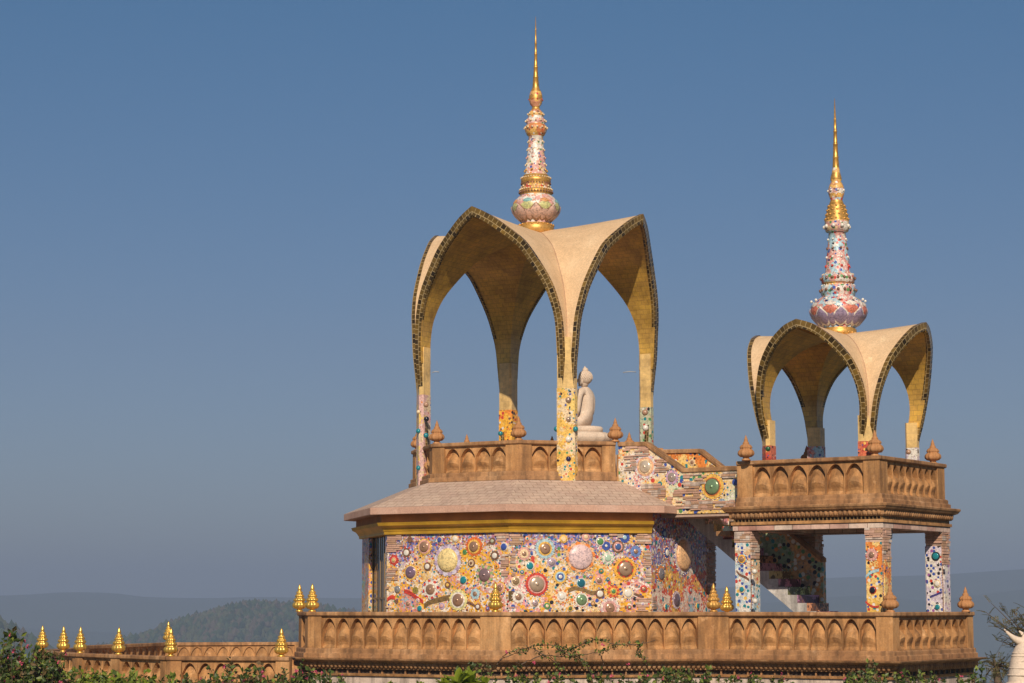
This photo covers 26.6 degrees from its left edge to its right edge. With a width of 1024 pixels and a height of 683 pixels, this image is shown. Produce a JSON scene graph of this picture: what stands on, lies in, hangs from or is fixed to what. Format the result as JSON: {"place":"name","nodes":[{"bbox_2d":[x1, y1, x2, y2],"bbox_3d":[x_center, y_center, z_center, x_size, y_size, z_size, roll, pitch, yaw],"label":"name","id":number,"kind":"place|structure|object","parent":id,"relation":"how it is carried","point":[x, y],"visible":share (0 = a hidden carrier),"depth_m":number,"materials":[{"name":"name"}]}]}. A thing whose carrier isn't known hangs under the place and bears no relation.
{"place":"outdoors","nodes":[
{"label":"outdoors","id":0,"kind":"place"},
{"bbox_2d":[172,616,298,641],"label":"wooded hill","id":1,"kind":"structure","parent":0,"point":[295,631],"depth_m":1737.00,"materials":[{"name":"green plant"}]},
{"bbox_2d":[90,598,359,644],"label":"woodland","id":2,"kind":"object","parent":1,"relation":"on","point":[249,615],"visible":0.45,"depth_m":1747.55,"materials":[{"name":"green plant"}]},
{"bbox_2d":[0,569,1023,631],"bbox_3d":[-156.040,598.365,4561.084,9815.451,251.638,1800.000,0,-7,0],"label":"hills","id":3,"kind":"structure","parent":0,"point":[92,612],"depth_m":4276.20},
{"bbox_2d":[0,0,1023,597],"label":"sky","id":4,"kind":"structure","parent":0,"point":[219,218],"materials":[{"name":"blue"}]},
{"bbox_2d":[20,589,1023,682],"bbox_3d":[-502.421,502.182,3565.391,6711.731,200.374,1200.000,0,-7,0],"label":"hills","id":5,"kind":"structure","parent":0,"point":[986,641],"depth_m":3400.29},
{"bbox_3d":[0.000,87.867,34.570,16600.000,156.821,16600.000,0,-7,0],"label":"ground","id":6,"kind":"structure","parent":0,"visible":0},
{"bbox_2d":[0,626,67,682],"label":"bougainvillea","id":7,"kind":"object","parent":6,"relation":"on","point":[17,669],"visible":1,"depth_m":35.26,"materials":[{"name":"green plant"}]},
{"bbox_2d":[63,665,177,682],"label":"leafy hedge","id":8,"kind":"object","parent":6,"relation":"on","point":[104,678],"visible":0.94,"depth_m":36.13,"materials":[{"name":"green plant"}]},
{"bbox_2d":[177,657,345,682],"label":"bougainvillea","id":9,"kind":"object","parent":6,"relation":"on","point":[255,678],"visible":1,"depth_m":36.89,"materials":[{"name":"green plant"}]},
{"bbox_2d":[388,667,489,682],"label":"broad leaved plant","id":10,"kind":"object","parent":6,"relation":"on","point":[467,676],"visible":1,"depth_m":34.49,"materials":[{"name":"green plant"}]},
{"bbox_2d":[454,661,730,682],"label":"bougainvillea","id":11,"kind":"object","parent":6,"relation":"on","point":[668,677],"visible":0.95,"depth_m":40.40,"materials":[{"name":"green plant"}]},
{"bbox_2d":[285,656,986,682],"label":"terrace","id":12,"kind":"structure","parent":6,"relation":"on","point":[364,670],"depth_m":44.12,"materials":[{"name":"stone"}]},
{"bbox_2d":[344,480,716,611],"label":"octagonal hall","id":13,"kind":"structure","parent":12,"relation":"on","point":[564,546],"depth_m":46.37,"materials":[{"name":"multicoloured tile"}]},
{"bbox_2d":[372,536,384,611],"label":"window","id":14,"kind":"structure","parent":13,"relation":"in","point":[378,543],"depth_m":48.83,"materials":[{"name":"grey glass"}]},
{"bbox_2d":[411,18,658,485],"bbox_3d":[0.560,-2.043,50.624,5.435,11.370,5.435,-2,-7,13],"label":"arched canopy","id":15,"kind":"object","parent":13,"relation":"on","point":[513,272],"visible":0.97,"depth_m":49.98,"materials":[{"name":"paint"}]},
{"bbox_2d":[409,416,662,487],"bbox_3d":[0.591,2.654,50.030,5.611,1.402,5.540,-4,-8,31],"label":"roof balustrade","id":16,"kind":"object","parent":13,"relation":"on","point":[518,457],"visible":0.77,"depth_m":47.62,"materials":[{"name":"stone"}]},
{"bbox_2d":[577,367,616,476],"bbox_3d":[1.662,1.953,49.329,1.440,2.803,1.440,-4,-8,30],"label":"seated statue","id":17,"kind":"object","parent":13,"relation":"on","point":[587,431],"visible":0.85,"depth_m":49.19,"materials":[{"name":"beige stone"}]},
{"bbox_2d":[617,442,736,536],"bbox_3d":[4.299,3.266,47.718,3.398,2.104,2.580,-4,-8,31],"label":"footbridge","id":18,"kind":"object","parent":13,"relation":"on","point":[689,483],"visible":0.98,"depth_m":46.92,"materials":[{"name":"tile"}]},
{"bbox_2d":[497,636,654,682],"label":"trailing creeper","id":19,"kind":"object","parent":12,"relation":"attached to","point":[574,655],"visible":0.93,"depth_m":42.16,"materials":[{"name":"green plant"}]},
{"bbox_2d":[292,582,977,660],"bbox_3d":[2.488,5.772,44.864,14.705,1.555,3.975,0,-7,3],"label":"terrace balustrade","id":20,"kind":"object","parent":12,"relation":"on","point":[889,634],"visible":0.98,"depth_m":44.24,"materials":[{"name":"stone"}]},
{"bbox_2d":[720,586,733,611],"bbox_3d":[4.572,5.906,46.124,0.292,1.409,0.307,0,-7,0],"label":"gilded finial","id":21,"kind":"object","parent":20,"relation":"on","point":[727,605],"visible":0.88,"depth_m":46.08,"materials":[{"name":"gold metal"}]},
{"bbox_2d":[687,464,837,611],"bbox_3d":[5.762,4.677,47.147,3.784,4.204,1.240,-5,-8,34],"label":"open stair","id":22,"kind":"object","parent":12,"relation":"on","point":[793,572],"visible":0.57,"depth_m":47.18,"materials":[{"name":"tile"}]},
{"bbox_2d":[721,502,960,611],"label":"raised pavilion","id":23,"kind":"structure","parent":12,"relation":"on","point":[877,524],"depth_m":44.93,"materials":[{"name":"tile"}]},
{"bbox_2d":[747,98,932,460],"bbox_3d":[6.970,-0.876,46.351,4.000,8.814,4.000,-5,-8,34],"label":"arched canopy","id":24,"kind":"object","parent":23,"relation":"on","point":[812,361],"visible":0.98,"depth_m":45.98,"materials":[{"name":"paint"}]},
{"bbox_2d":[735,430,950,507],"bbox_3d":[6.901,2.773,45.865,3.511,1.491,3.740,-5,-8,34],"label":"pavilion balustrade","id":25,"kind":"object","parent":23,"relation":"on","point":[874,477],"visible":0.94,"depth_m":44.66,"materials":[{"name":"stone"}]},
{"bbox_2d":[728,672,793,682],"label":"bougainvillea","id":26,"kind":"object","parent":6,"relation":"on","point":[751,680],"visible":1,"depth_m":39.97,"materials":[{"name":"green plant"}]},
{"bbox_2d":[843,658,985,682],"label":"bougainvillea","id":27,"kind":"object","parent":6,"relation":"on","point":[868,677],"visible":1,"depth_m":39.88,"materials":[{"name":"green plant"}]},
{"bbox_2d":[978,651,1010,682],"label":"feathery sapling","id":28,"kind":"object","parent":6,"relation":"on","point":[996,668],"visible":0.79,"depth_m":40.89,"materials":[{"name":"green plant"}]},
{"bbox_2d":[976,595,1023,653],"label":"feathery tree","id":29,"kind":"object","parent":6,"relation":"on","point":[1018,628],"visible":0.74,"depth_m":40.72,"materials":[{"name":"green plant"}]},
{"bbox_2d":[1004,629,1023,682],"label":"animal statue","id":30,"kind":"object","parent":6,"relation":"on","point":[1015,674],"visible":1,"depth_m":32.54,"materials":[{"name":"beige stone"}]},
{"bbox_3d":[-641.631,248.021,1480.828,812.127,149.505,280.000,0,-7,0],"label":"left hill","id":31,"kind":"structure","parent":0,"visible":0},
{"bbox_2d":[0,615,54,666],"bbox_3d":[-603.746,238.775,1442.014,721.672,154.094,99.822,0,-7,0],"label":"woodland","id":32,"kind":"object","parent":31,"relation":"on","point":[30,638],"visible":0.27,"depth_m":1471.65,"materials":[{"name":"green plant"}]},
{"bbox_3d":[-7.955,10.549,53.468,7.110,4.064,17.925,0,-7,0],"label":"low terrace","id":33,"kind":"object","parent":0,"visible":0},
{"bbox_2d":[36,625,291,682],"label":"terrace balustrade","id":34,"kind":"object","parent":33,"relation":"on","point":[161,667],"visible":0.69,"depth_m":45.64,"materials":[{"name":"stone"}]},
{"bbox_2d":[83,621,298,673],"bbox_3d":[-9.518,8.550,60.194,2.647,1.551,8.328,-6,-9,40],"label":"balustrade","id":35,"kind":"object","parent":33,"relation":"on","point":[255,649],"visible":0.29,"depth_m":61.79,"materials":[{"name":"stone"}]}
]}

